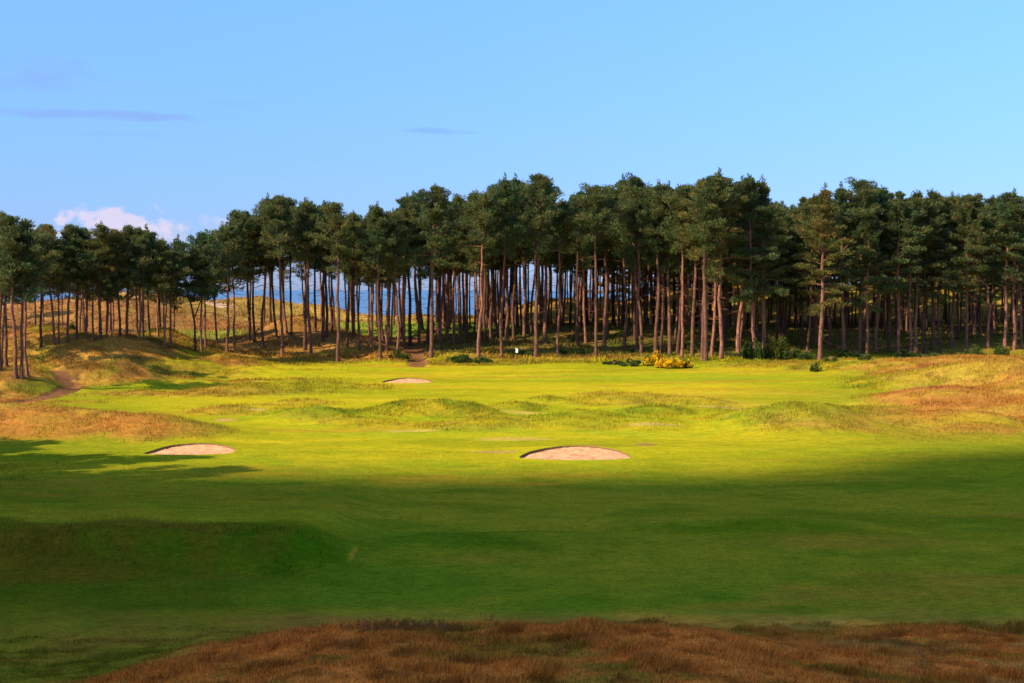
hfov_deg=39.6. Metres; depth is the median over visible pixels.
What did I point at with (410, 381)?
sand bunker
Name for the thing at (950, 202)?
pine tree
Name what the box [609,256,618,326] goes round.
pine tree
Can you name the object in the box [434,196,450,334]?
pine tree
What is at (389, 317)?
pine tree
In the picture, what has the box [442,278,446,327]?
pine tree
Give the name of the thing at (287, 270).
pine tree
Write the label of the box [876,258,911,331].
pine tree
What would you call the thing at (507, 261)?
pine tree
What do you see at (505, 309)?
pine tree
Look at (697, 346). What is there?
undergrowth bush
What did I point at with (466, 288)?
pine tree
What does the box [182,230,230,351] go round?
pine tree
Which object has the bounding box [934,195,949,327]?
pine tree
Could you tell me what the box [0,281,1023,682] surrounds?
ground
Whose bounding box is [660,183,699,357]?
pine tree
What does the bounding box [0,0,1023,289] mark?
sky
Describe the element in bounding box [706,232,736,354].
pine tree
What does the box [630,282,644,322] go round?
pine tree
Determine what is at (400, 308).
pine tree
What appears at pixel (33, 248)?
pine tree
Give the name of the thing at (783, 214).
pine tree
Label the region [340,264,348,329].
pine tree
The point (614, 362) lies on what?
shrub
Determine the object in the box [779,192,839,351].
pine tree
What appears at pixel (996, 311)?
pine tree
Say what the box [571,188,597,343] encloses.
pine tree
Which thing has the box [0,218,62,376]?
pine tree
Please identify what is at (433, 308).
pine tree
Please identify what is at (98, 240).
pine tree
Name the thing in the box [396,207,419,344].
pine tree
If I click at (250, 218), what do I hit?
pine tree
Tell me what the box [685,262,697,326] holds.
pine tree
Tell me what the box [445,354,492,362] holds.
leafy bush
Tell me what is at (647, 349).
undergrowth bush
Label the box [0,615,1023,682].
fescue grass
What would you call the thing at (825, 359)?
shrub
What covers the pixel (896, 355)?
undergrowth bush
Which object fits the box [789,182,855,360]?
pine tree
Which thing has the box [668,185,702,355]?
pine tree
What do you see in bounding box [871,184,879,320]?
pine tree
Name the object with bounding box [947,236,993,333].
pine tree
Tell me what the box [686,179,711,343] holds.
pine tree
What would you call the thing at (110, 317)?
pine tree
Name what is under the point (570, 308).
pine tree
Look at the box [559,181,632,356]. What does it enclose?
pine tree
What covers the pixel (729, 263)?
pine tree
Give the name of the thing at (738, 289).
pine tree
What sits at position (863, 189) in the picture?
pine tree
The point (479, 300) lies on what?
pine tree
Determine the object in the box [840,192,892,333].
pine tree
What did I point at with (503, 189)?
pine tree
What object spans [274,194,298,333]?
pine tree
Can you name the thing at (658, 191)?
pine tree
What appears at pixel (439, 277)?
pine tree
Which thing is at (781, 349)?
leafy bush
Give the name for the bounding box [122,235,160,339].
pine tree
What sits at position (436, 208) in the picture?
pine tree
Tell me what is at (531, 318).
pine tree
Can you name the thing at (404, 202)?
pine tree
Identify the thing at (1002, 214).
pine tree
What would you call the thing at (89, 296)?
pine tree
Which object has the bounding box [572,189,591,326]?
pine tree
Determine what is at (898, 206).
pine tree
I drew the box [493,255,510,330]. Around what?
pine tree
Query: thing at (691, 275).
branched pines
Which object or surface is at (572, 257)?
pine tree
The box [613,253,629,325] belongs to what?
pine tree
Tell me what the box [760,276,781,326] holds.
pine tree
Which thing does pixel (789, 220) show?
pine tree
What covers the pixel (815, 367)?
shrub
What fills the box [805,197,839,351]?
pine tree
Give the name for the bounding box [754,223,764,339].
pine tree
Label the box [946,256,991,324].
pine tree
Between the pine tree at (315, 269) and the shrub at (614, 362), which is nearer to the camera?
the shrub at (614, 362)
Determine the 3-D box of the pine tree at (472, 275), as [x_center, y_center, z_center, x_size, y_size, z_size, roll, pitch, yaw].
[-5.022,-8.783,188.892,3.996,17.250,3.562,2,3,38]
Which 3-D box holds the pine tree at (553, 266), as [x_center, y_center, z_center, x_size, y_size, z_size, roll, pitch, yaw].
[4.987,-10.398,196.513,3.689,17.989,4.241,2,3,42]
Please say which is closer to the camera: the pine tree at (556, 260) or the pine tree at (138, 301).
the pine tree at (138, 301)
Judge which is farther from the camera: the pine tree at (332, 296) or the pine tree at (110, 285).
the pine tree at (332, 296)
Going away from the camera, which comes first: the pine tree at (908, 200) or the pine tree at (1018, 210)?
the pine tree at (1018, 210)
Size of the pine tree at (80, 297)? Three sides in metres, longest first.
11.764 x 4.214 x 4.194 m
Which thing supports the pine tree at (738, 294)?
on the ground at (282, 433)
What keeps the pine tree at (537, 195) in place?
on the ground at (282, 433)
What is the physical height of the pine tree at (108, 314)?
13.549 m
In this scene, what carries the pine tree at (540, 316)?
on the ground at (282, 433)
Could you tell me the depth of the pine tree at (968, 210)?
167.81 m
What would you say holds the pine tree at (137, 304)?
on the ground at (282, 433)
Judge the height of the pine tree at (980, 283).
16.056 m
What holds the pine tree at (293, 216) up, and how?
on the ground at (282, 433)
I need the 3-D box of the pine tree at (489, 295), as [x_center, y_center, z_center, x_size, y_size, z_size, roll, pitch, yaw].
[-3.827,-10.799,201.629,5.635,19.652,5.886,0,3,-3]
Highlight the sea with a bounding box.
[3,290,649,315]
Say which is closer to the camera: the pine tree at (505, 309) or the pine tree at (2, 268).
the pine tree at (2, 268)
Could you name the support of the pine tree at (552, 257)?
on the ground at (282, 433)
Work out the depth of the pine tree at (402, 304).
208.62 m
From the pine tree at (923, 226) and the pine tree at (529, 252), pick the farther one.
the pine tree at (529, 252)
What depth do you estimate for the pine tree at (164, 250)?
149.29 m
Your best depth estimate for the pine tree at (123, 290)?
173.83 m
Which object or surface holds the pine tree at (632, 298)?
on the ground at (282, 433)
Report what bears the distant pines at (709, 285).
on the ground at (282, 433)
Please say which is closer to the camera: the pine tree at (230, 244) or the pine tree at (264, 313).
the pine tree at (230, 244)
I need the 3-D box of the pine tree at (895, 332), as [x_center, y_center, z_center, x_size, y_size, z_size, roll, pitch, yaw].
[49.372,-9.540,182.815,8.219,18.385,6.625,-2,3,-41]
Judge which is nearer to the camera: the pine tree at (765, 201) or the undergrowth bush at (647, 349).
the pine tree at (765, 201)
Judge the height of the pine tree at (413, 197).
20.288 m
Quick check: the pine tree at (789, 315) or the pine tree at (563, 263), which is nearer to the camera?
the pine tree at (563, 263)
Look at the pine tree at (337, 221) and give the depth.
156.94 m
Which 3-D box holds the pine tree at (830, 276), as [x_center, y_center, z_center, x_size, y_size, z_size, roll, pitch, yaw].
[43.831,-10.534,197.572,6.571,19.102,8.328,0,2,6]
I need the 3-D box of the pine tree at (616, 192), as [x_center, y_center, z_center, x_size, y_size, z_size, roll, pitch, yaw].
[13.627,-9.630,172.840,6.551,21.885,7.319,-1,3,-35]
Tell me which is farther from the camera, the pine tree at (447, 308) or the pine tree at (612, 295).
the pine tree at (612, 295)
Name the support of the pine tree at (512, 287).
on the ground at (282, 433)
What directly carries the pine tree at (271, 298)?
on the ground at (282, 433)
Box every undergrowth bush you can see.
[506,350,533,354]
[559,348,588,354]
[627,346,665,352]
[684,343,718,350]
[715,350,741,356]
[839,349,869,357]
[888,350,916,358]
[911,352,939,357]
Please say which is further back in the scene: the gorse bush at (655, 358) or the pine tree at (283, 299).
the pine tree at (283, 299)
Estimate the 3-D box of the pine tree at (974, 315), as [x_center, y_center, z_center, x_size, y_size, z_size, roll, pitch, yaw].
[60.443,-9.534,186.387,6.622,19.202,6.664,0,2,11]
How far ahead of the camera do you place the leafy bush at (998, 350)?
159.85 m
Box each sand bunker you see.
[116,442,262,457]
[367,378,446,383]
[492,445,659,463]
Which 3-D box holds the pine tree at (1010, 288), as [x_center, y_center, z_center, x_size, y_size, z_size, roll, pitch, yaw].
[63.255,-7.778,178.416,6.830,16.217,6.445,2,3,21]
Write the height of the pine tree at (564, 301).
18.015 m
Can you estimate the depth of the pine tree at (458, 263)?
179.47 m
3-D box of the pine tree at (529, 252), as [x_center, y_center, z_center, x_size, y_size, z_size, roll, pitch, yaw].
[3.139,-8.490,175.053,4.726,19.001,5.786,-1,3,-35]
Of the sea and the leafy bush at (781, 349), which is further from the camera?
the sea
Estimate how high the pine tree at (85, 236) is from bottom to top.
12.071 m
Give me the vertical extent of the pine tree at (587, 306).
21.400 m
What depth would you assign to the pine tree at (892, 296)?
194.28 m
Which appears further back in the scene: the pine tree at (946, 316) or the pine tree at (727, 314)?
the pine tree at (946, 316)
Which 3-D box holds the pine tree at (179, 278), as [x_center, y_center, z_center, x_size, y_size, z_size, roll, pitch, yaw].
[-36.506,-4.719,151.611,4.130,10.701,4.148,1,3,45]
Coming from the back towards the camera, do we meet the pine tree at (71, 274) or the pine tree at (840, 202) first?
the pine tree at (840, 202)
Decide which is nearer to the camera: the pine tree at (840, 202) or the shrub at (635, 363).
the shrub at (635, 363)
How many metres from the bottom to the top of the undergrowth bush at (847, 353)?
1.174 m
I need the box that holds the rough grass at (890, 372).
[0,324,1023,582]
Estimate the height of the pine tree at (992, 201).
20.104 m
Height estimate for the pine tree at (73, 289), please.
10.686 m
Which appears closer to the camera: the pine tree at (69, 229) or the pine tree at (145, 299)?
the pine tree at (69, 229)
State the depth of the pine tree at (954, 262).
196.19 m
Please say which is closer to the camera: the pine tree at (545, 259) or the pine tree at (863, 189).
the pine tree at (863, 189)
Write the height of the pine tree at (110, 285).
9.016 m
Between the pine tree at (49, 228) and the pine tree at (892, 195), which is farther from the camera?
the pine tree at (892, 195)
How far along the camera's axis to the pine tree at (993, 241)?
169.01 m
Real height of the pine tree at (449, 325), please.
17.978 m
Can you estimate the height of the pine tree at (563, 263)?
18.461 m
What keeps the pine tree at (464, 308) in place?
on the ground at (282, 433)
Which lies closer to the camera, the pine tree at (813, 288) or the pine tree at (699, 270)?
the pine tree at (699, 270)
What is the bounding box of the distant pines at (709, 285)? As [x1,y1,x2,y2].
[19,198,1017,332]
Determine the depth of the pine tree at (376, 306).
191.61 m
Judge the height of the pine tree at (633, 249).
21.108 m
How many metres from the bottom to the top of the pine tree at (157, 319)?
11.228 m
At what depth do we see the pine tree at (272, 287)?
172.05 m
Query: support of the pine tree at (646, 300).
on the ground at (282, 433)
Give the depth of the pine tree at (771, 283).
219.18 m
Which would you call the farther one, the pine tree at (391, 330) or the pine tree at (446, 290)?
the pine tree at (446, 290)
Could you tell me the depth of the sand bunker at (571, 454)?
72.81 m
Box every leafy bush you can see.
[388,349,411,358]
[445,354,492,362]
[741,338,766,360]
[763,333,790,359]
[772,348,816,359]
[959,346,982,354]
[993,345,1009,355]
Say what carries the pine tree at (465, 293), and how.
on the ground at (282, 433)
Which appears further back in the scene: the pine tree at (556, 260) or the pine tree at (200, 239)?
the pine tree at (556, 260)
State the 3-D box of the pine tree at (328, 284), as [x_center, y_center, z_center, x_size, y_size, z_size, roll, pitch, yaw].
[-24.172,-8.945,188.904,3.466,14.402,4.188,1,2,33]
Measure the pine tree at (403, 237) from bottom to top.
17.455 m
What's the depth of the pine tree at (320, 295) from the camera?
196.23 m
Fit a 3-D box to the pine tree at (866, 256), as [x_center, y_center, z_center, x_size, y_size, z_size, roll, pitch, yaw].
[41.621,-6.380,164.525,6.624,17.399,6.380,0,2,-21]
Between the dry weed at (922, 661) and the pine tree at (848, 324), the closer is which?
the dry weed at (922, 661)
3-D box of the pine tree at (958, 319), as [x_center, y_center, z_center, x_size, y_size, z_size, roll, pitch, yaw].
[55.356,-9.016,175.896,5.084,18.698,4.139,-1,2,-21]
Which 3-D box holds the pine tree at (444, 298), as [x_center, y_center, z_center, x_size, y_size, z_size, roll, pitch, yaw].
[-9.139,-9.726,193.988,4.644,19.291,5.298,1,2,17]
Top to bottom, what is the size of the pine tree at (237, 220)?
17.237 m
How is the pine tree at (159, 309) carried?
on the ground at (282, 433)
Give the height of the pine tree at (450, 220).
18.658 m
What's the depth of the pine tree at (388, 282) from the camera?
168.97 m
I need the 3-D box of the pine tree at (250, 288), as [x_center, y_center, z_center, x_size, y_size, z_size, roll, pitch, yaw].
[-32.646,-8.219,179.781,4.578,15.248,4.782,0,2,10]
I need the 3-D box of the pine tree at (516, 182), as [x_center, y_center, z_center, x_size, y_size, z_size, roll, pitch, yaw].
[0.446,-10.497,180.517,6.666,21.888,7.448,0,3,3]
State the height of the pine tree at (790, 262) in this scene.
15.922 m
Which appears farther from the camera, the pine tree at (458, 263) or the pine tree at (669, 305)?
the pine tree at (458, 263)
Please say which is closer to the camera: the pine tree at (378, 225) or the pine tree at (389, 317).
the pine tree at (378, 225)
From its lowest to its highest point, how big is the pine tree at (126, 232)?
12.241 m
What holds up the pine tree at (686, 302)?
on the ground at (282, 433)
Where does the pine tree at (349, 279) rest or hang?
on the ground at (282, 433)
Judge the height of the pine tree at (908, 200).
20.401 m
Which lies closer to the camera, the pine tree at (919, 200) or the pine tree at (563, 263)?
the pine tree at (919, 200)
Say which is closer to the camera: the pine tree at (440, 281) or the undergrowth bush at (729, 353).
the undergrowth bush at (729, 353)
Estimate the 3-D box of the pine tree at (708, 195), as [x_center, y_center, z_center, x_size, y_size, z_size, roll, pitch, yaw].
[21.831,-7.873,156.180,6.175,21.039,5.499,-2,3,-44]
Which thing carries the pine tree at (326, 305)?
on the ground at (282, 433)
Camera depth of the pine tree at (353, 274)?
174.56 m
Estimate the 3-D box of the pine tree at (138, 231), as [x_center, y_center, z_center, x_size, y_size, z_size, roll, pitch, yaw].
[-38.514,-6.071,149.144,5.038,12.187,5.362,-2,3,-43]
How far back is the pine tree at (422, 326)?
205.00 m
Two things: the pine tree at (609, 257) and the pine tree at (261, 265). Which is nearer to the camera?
the pine tree at (261, 265)
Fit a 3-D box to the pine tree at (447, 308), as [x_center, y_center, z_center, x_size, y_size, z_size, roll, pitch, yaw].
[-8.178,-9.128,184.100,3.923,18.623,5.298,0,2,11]
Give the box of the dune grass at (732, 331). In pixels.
[1,278,1023,365]
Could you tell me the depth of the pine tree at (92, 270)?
146.19 m
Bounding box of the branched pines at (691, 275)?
[588,264,986,310]
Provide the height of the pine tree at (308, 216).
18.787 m
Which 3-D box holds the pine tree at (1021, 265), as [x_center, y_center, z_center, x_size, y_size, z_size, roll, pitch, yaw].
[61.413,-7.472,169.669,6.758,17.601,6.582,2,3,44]
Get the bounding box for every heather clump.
[339,616,414,633]
[375,616,442,632]
[413,618,467,632]
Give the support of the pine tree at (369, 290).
on the ground at (282, 433)
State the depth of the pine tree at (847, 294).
178.65 m
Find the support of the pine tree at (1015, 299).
on the ground at (282, 433)
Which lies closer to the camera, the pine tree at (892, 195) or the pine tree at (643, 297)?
the pine tree at (892, 195)
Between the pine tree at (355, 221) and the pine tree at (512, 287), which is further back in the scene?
the pine tree at (512, 287)
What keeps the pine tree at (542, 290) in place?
on the ground at (282, 433)
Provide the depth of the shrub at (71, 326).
151.96 m
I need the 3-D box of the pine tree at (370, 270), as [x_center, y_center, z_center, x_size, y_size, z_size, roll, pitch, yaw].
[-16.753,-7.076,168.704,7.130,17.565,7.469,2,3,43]
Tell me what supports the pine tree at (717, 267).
on the ground at (282, 433)
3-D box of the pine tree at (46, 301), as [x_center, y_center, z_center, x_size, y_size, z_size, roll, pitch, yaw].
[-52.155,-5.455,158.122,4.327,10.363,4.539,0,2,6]
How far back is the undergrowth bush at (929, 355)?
162.07 m
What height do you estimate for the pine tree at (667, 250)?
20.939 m
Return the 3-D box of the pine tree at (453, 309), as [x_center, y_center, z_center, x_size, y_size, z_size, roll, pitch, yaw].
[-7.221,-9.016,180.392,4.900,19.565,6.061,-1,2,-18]
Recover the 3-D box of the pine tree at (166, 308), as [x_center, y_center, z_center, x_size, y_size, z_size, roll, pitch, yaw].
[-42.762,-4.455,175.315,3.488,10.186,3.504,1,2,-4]
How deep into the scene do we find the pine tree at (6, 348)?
139.63 m
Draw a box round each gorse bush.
[644,349,664,365]
[654,358,693,368]
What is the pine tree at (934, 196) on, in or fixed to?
on the ground at (282, 433)
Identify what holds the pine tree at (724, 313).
on the ground at (282, 433)
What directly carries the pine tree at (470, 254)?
on the ground at (282, 433)
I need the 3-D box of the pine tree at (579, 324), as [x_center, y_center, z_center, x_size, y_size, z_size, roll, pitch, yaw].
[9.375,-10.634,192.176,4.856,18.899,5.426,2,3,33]
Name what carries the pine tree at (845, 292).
on the ground at (282, 433)
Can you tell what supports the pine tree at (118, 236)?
on the ground at (282, 433)
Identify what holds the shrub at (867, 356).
on the ground at (282, 433)
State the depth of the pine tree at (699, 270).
170.25 m
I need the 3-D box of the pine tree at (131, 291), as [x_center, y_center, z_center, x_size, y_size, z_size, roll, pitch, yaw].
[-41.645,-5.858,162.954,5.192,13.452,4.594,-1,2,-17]
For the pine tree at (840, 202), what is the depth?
164.98 m
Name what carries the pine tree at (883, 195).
on the ground at (282, 433)
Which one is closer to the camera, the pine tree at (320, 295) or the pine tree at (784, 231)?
the pine tree at (784, 231)
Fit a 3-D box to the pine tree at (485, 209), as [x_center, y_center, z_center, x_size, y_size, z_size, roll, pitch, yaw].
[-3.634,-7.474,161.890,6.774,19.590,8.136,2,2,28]
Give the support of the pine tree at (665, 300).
on the ground at (282, 433)
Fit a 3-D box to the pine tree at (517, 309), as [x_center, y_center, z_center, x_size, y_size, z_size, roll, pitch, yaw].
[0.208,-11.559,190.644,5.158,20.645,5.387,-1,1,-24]
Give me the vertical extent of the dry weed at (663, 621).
0.407 m
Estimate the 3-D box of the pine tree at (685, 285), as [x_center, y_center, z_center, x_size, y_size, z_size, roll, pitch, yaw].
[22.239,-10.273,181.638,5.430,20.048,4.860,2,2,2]
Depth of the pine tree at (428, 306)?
179.15 m
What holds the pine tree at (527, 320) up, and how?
on the ground at (282, 433)
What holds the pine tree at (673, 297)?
on the ground at (282, 433)
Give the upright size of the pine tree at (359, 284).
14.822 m
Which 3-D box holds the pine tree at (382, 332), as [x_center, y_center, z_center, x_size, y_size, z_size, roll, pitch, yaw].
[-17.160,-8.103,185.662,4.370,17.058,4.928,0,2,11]
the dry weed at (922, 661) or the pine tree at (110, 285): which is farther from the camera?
the pine tree at (110, 285)
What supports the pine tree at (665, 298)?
on the ground at (282, 433)
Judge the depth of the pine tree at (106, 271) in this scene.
146.57 m
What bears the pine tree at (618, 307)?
on the ground at (282, 433)
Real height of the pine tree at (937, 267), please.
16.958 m
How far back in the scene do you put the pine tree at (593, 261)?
191.39 m
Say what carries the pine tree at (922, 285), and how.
on the ground at (282, 433)
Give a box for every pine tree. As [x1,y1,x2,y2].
[0,210,42,370]
[0,215,32,378]
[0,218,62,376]
[0,224,50,379]
[0,290,21,365]
[1,264,25,366]
[27,287,36,325]
[30,223,61,347]
[31,273,62,324]
[32,223,73,344]
[37,241,78,343]
[45,223,91,341]
[46,273,70,318]
[53,288,68,326]
[55,225,91,339]
[65,279,95,330]
[66,258,96,330]
[67,284,93,321]
[71,227,99,338]
[71,291,89,331]
[75,247,116,338]
[79,285,97,329]
[81,220,118,338]
[87,248,119,337]
[95,257,130,336]
[96,284,122,332]
[97,284,129,331]
[104,228,135,336]
[112,283,126,332]
[116,224,149,335]
[119,226,162,337]
[119,282,137,325]
[120,267,142,333]
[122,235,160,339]
[126,287,149,322]
[129,222,175,336]
[132,294,152,328]
[133,287,150,331]
[144,237,191,346]
[148,288,162,323]
[149,239,166,336]
[149,250,189,343]
[150,276,168,326]
[160,297,177,325]
[161,282,190,329]
[170,234,233,350]
[182,229,224,348]
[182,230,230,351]
[187,229,242,344]
[206,209,263,349]
[211,221,256,351]
[237,209,268,341]
[240,217,277,342]
[244,193,287,347]
[245,267,258,331]
[251,194,297,354]
[259,214,284,337]
[260,286,268,322]
[263,259,280,321]
[263,266,273,322]
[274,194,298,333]
[276,253,297,317]
[279,197,322,349]
[282,197,329,353]
[284,197,302,334]
[289,258,313,313]
[303,256,322,332]
[309,202,356,361]
[310,249,328,318]
[311,205,335,341]
[315,200,339,337]
[320,264,339,326]
[327,264,335,322]
[328,230,334,332]
[330,216,360,347]
[331,212,371,350]
[340,210,368,335]
[340,260,356,323]
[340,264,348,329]
[347,210,404,350]
[351,277,361,320]
[355,201,400,358]
[362,247,375,335]
[367,281,385,333]
[370,273,383,339]
[371,207,419,353]
[375,219,408,351]
[380,272,391,340]
[390,210,413,343]
[395,183,463,357]
[395,189,428,343]
[395,192,424,345]
[395,268,412,305]
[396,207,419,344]
[398,277,402,337]
[401,263,402,322]
[411,232,427,333]
[411,275,417,323]
[416,197,428,329]
[417,199,447,344]
[423,272,436,333]
[426,205,463,351]
[428,258,446,336]
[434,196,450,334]
[435,201,458,338]
[441,261,454,332]
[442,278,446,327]
[445,266,454,328]
[446,193,467,343]
[446,193,471,343]
[448,268,456,328]
[449,190,506,356]
[450,273,456,323]
[455,190,489,348]
[456,255,468,333]
[460,274,472,315]
[461,199,472,337]
[468,253,479,335]
[473,189,482,327]
[474,190,501,342]
[479,257,498,328]
[486,184,509,340]
[486,256,497,329]
[486,269,494,322]
[487,252,508,336]
[489,172,525,356]
[493,214,519,338]
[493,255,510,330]
[497,266,512,327]
[499,173,528,339]
[500,181,540,340]
[508,268,521,315]
[509,179,521,327]
[515,172,564,356]
[516,203,551,343]
[518,177,564,343]
[518,182,530,325]
[524,231,543,333]
[524,244,547,326]
[540,198,579,354]
[541,203,558,304]
[541,266,543,318]
[541,271,552,314]
[547,252,560,324]
[549,232,561,325]
[552,194,592,346]
[554,251,575,325]
[555,253,574,326]
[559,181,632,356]
[561,240,591,338]
[565,193,575,324]
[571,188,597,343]
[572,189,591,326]
[578,246,588,327]
[583,184,622,347]
[587,279,592,322]
[589,245,610,327]
[596,233,621,335]
[601,186,605,301]
[605,173,644,347]
[607,172,656,352]
[609,252,627,324]
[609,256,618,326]
[609,265,620,326]
[609,273,626,321]
[610,193,652,349]
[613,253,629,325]
[620,231,648,340]
[620,272,633,323]
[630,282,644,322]
[633,178,675,352]
[640,197,661,325]
[641,182,675,354]
[642,258,647,297]
[642,269,652,320]
[646,237,665,307]
[647,180,678,354]
[647,236,665,324]
[650,261,655,324]
[655,183,699,354]
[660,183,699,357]
[660,255,673,322]
[661,257,666,322]
[664,254,686,342]
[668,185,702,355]
[670,255,693,346]
[671,277,676,323]
[677,167,763,357]
[677,179,743,358]
[679,265,697,325]
[682,174,738,360]
[684,184,689,311]
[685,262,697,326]
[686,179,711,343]
[687,257,724,325]
[701,174,778,356]
[706,173,781,349]
[706,217,733,345]
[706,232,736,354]
[706,264,749,311]
[711,184,733,343]
[722,225,776,349]
[724,263,735,328]
[727,182,736,330]
[732,174,791,357]
[754,213,803,345]
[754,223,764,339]
[755,248,768,327]
[760,210,818,342]
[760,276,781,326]
[761,204,777,322]
[765,217,807,334]
[770,202,787,328]
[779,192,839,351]
[782,212,837,344]
[787,293,793,322]
[788,195,831,334]
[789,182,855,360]
[793,198,824,328]
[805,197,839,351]
[806,180,871,352]
[820,204,852,328]
[824,305,826,328]
[831,175,894,353]
[836,244,865,327]
[837,214,902,353]
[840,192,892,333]
[843,201,858,339]
[844,273,858,315]
[852,191,922,351]
[857,184,899,352]
[857,190,925,352]
[859,238,907,336]
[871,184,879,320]
[873,262,914,330]
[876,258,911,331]
[882,196,908,334]
[884,201,933,353]
[892,215,964,353]
[896,253,914,332]
[900,261,945,339]
[901,190,942,352]
[902,204,961,352]
[904,193,936,330]
[921,189,953,349]
[930,273,964,324]
[933,193,992,350]
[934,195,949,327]
[940,190,970,347]
[941,192,1008,348]
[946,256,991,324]
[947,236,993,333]
[948,193,965,339]
[950,260,988,318]
[955,239,994,335]
[958,217,1002,337]
[978,194,1004,333]
[982,220,1003,330]
[983,188,1023,349]
[983,192,1023,349]
[991,214,1023,348]
[991,242,1023,328]
[993,217,1007,338]
[995,292,999,322]
[996,290,1003,322]
[1012,262,1023,330]
[1012,289,1016,324]
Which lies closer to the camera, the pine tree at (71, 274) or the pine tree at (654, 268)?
the pine tree at (71, 274)
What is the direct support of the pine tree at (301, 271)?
on the ground at (282, 433)
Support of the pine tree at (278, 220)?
on the ground at (282, 433)
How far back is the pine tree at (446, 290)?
204.92 m
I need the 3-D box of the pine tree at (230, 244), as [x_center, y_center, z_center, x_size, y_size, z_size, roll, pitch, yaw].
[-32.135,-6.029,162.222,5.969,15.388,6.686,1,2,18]
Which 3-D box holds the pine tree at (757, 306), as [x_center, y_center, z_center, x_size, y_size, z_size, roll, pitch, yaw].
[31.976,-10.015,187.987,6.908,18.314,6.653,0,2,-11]
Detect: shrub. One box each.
[69,322,74,329]
[602,360,622,364]
[619,358,643,366]
[810,362,822,371]
[822,356,837,362]
[857,353,871,359]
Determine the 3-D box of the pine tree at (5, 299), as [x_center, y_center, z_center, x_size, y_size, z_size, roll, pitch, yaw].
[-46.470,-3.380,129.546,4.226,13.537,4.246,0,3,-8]
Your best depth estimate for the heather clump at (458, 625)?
26.28 m
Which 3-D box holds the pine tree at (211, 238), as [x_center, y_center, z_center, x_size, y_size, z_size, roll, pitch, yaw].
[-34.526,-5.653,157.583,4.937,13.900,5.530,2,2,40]
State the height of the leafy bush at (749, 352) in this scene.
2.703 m
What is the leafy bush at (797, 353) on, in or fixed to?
on the ground at (282, 433)
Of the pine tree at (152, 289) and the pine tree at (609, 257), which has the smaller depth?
the pine tree at (152, 289)
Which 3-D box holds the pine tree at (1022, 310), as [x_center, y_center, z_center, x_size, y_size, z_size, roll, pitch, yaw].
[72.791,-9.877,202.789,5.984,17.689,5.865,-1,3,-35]
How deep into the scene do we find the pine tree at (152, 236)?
151.60 m
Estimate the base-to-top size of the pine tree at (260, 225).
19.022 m
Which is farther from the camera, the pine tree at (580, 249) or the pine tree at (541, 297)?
the pine tree at (541, 297)
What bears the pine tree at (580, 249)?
on the ground at (282, 433)
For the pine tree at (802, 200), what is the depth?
182.52 m
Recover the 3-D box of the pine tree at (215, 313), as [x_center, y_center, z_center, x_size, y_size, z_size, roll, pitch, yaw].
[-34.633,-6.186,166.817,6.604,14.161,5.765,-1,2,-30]
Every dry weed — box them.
[479,614,493,627]
[657,610,673,631]
[913,645,928,667]
[934,644,947,662]
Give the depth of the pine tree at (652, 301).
197.08 m
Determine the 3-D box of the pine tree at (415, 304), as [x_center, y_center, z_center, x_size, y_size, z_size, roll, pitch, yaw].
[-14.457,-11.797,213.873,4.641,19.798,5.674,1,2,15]
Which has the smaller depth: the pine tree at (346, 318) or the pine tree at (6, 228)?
the pine tree at (6, 228)
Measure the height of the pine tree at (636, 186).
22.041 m
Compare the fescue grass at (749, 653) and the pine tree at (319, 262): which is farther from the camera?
the pine tree at (319, 262)
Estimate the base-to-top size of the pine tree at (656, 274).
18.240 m
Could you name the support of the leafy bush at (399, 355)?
on the ground at (282, 433)
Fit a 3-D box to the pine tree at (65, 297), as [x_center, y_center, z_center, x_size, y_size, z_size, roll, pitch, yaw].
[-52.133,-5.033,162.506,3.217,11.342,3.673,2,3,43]
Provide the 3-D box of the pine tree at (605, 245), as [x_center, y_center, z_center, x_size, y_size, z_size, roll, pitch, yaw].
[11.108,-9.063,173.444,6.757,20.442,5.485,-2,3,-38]
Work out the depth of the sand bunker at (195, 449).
74.29 m
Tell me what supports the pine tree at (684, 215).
on the ground at (282, 433)
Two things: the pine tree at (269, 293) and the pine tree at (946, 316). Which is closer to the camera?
the pine tree at (269, 293)
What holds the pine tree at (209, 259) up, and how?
on the ground at (282, 433)
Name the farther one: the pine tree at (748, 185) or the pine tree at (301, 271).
the pine tree at (301, 271)
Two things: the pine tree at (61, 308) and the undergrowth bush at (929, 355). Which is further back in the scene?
the pine tree at (61, 308)
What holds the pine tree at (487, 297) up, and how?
on the ground at (282, 433)
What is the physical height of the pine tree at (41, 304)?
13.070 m
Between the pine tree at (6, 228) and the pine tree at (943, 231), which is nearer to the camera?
the pine tree at (6, 228)
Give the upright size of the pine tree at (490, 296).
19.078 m
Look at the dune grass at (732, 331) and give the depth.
180.97 m
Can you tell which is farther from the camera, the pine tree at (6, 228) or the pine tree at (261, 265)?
the pine tree at (261, 265)
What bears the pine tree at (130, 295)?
on the ground at (282, 433)
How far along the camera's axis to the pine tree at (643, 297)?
219.43 m
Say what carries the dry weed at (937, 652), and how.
on the ground at (282, 433)
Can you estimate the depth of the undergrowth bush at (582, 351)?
167.78 m
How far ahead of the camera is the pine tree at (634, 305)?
179.74 m
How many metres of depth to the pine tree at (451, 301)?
215.87 m
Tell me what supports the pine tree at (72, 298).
on the ground at (282, 433)
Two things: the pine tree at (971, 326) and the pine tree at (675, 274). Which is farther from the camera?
the pine tree at (971, 326)
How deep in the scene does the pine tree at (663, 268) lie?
168.24 m
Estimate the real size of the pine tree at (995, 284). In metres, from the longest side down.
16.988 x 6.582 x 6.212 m
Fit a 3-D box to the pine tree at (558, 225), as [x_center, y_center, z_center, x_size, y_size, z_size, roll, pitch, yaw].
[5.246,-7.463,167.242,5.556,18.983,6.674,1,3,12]

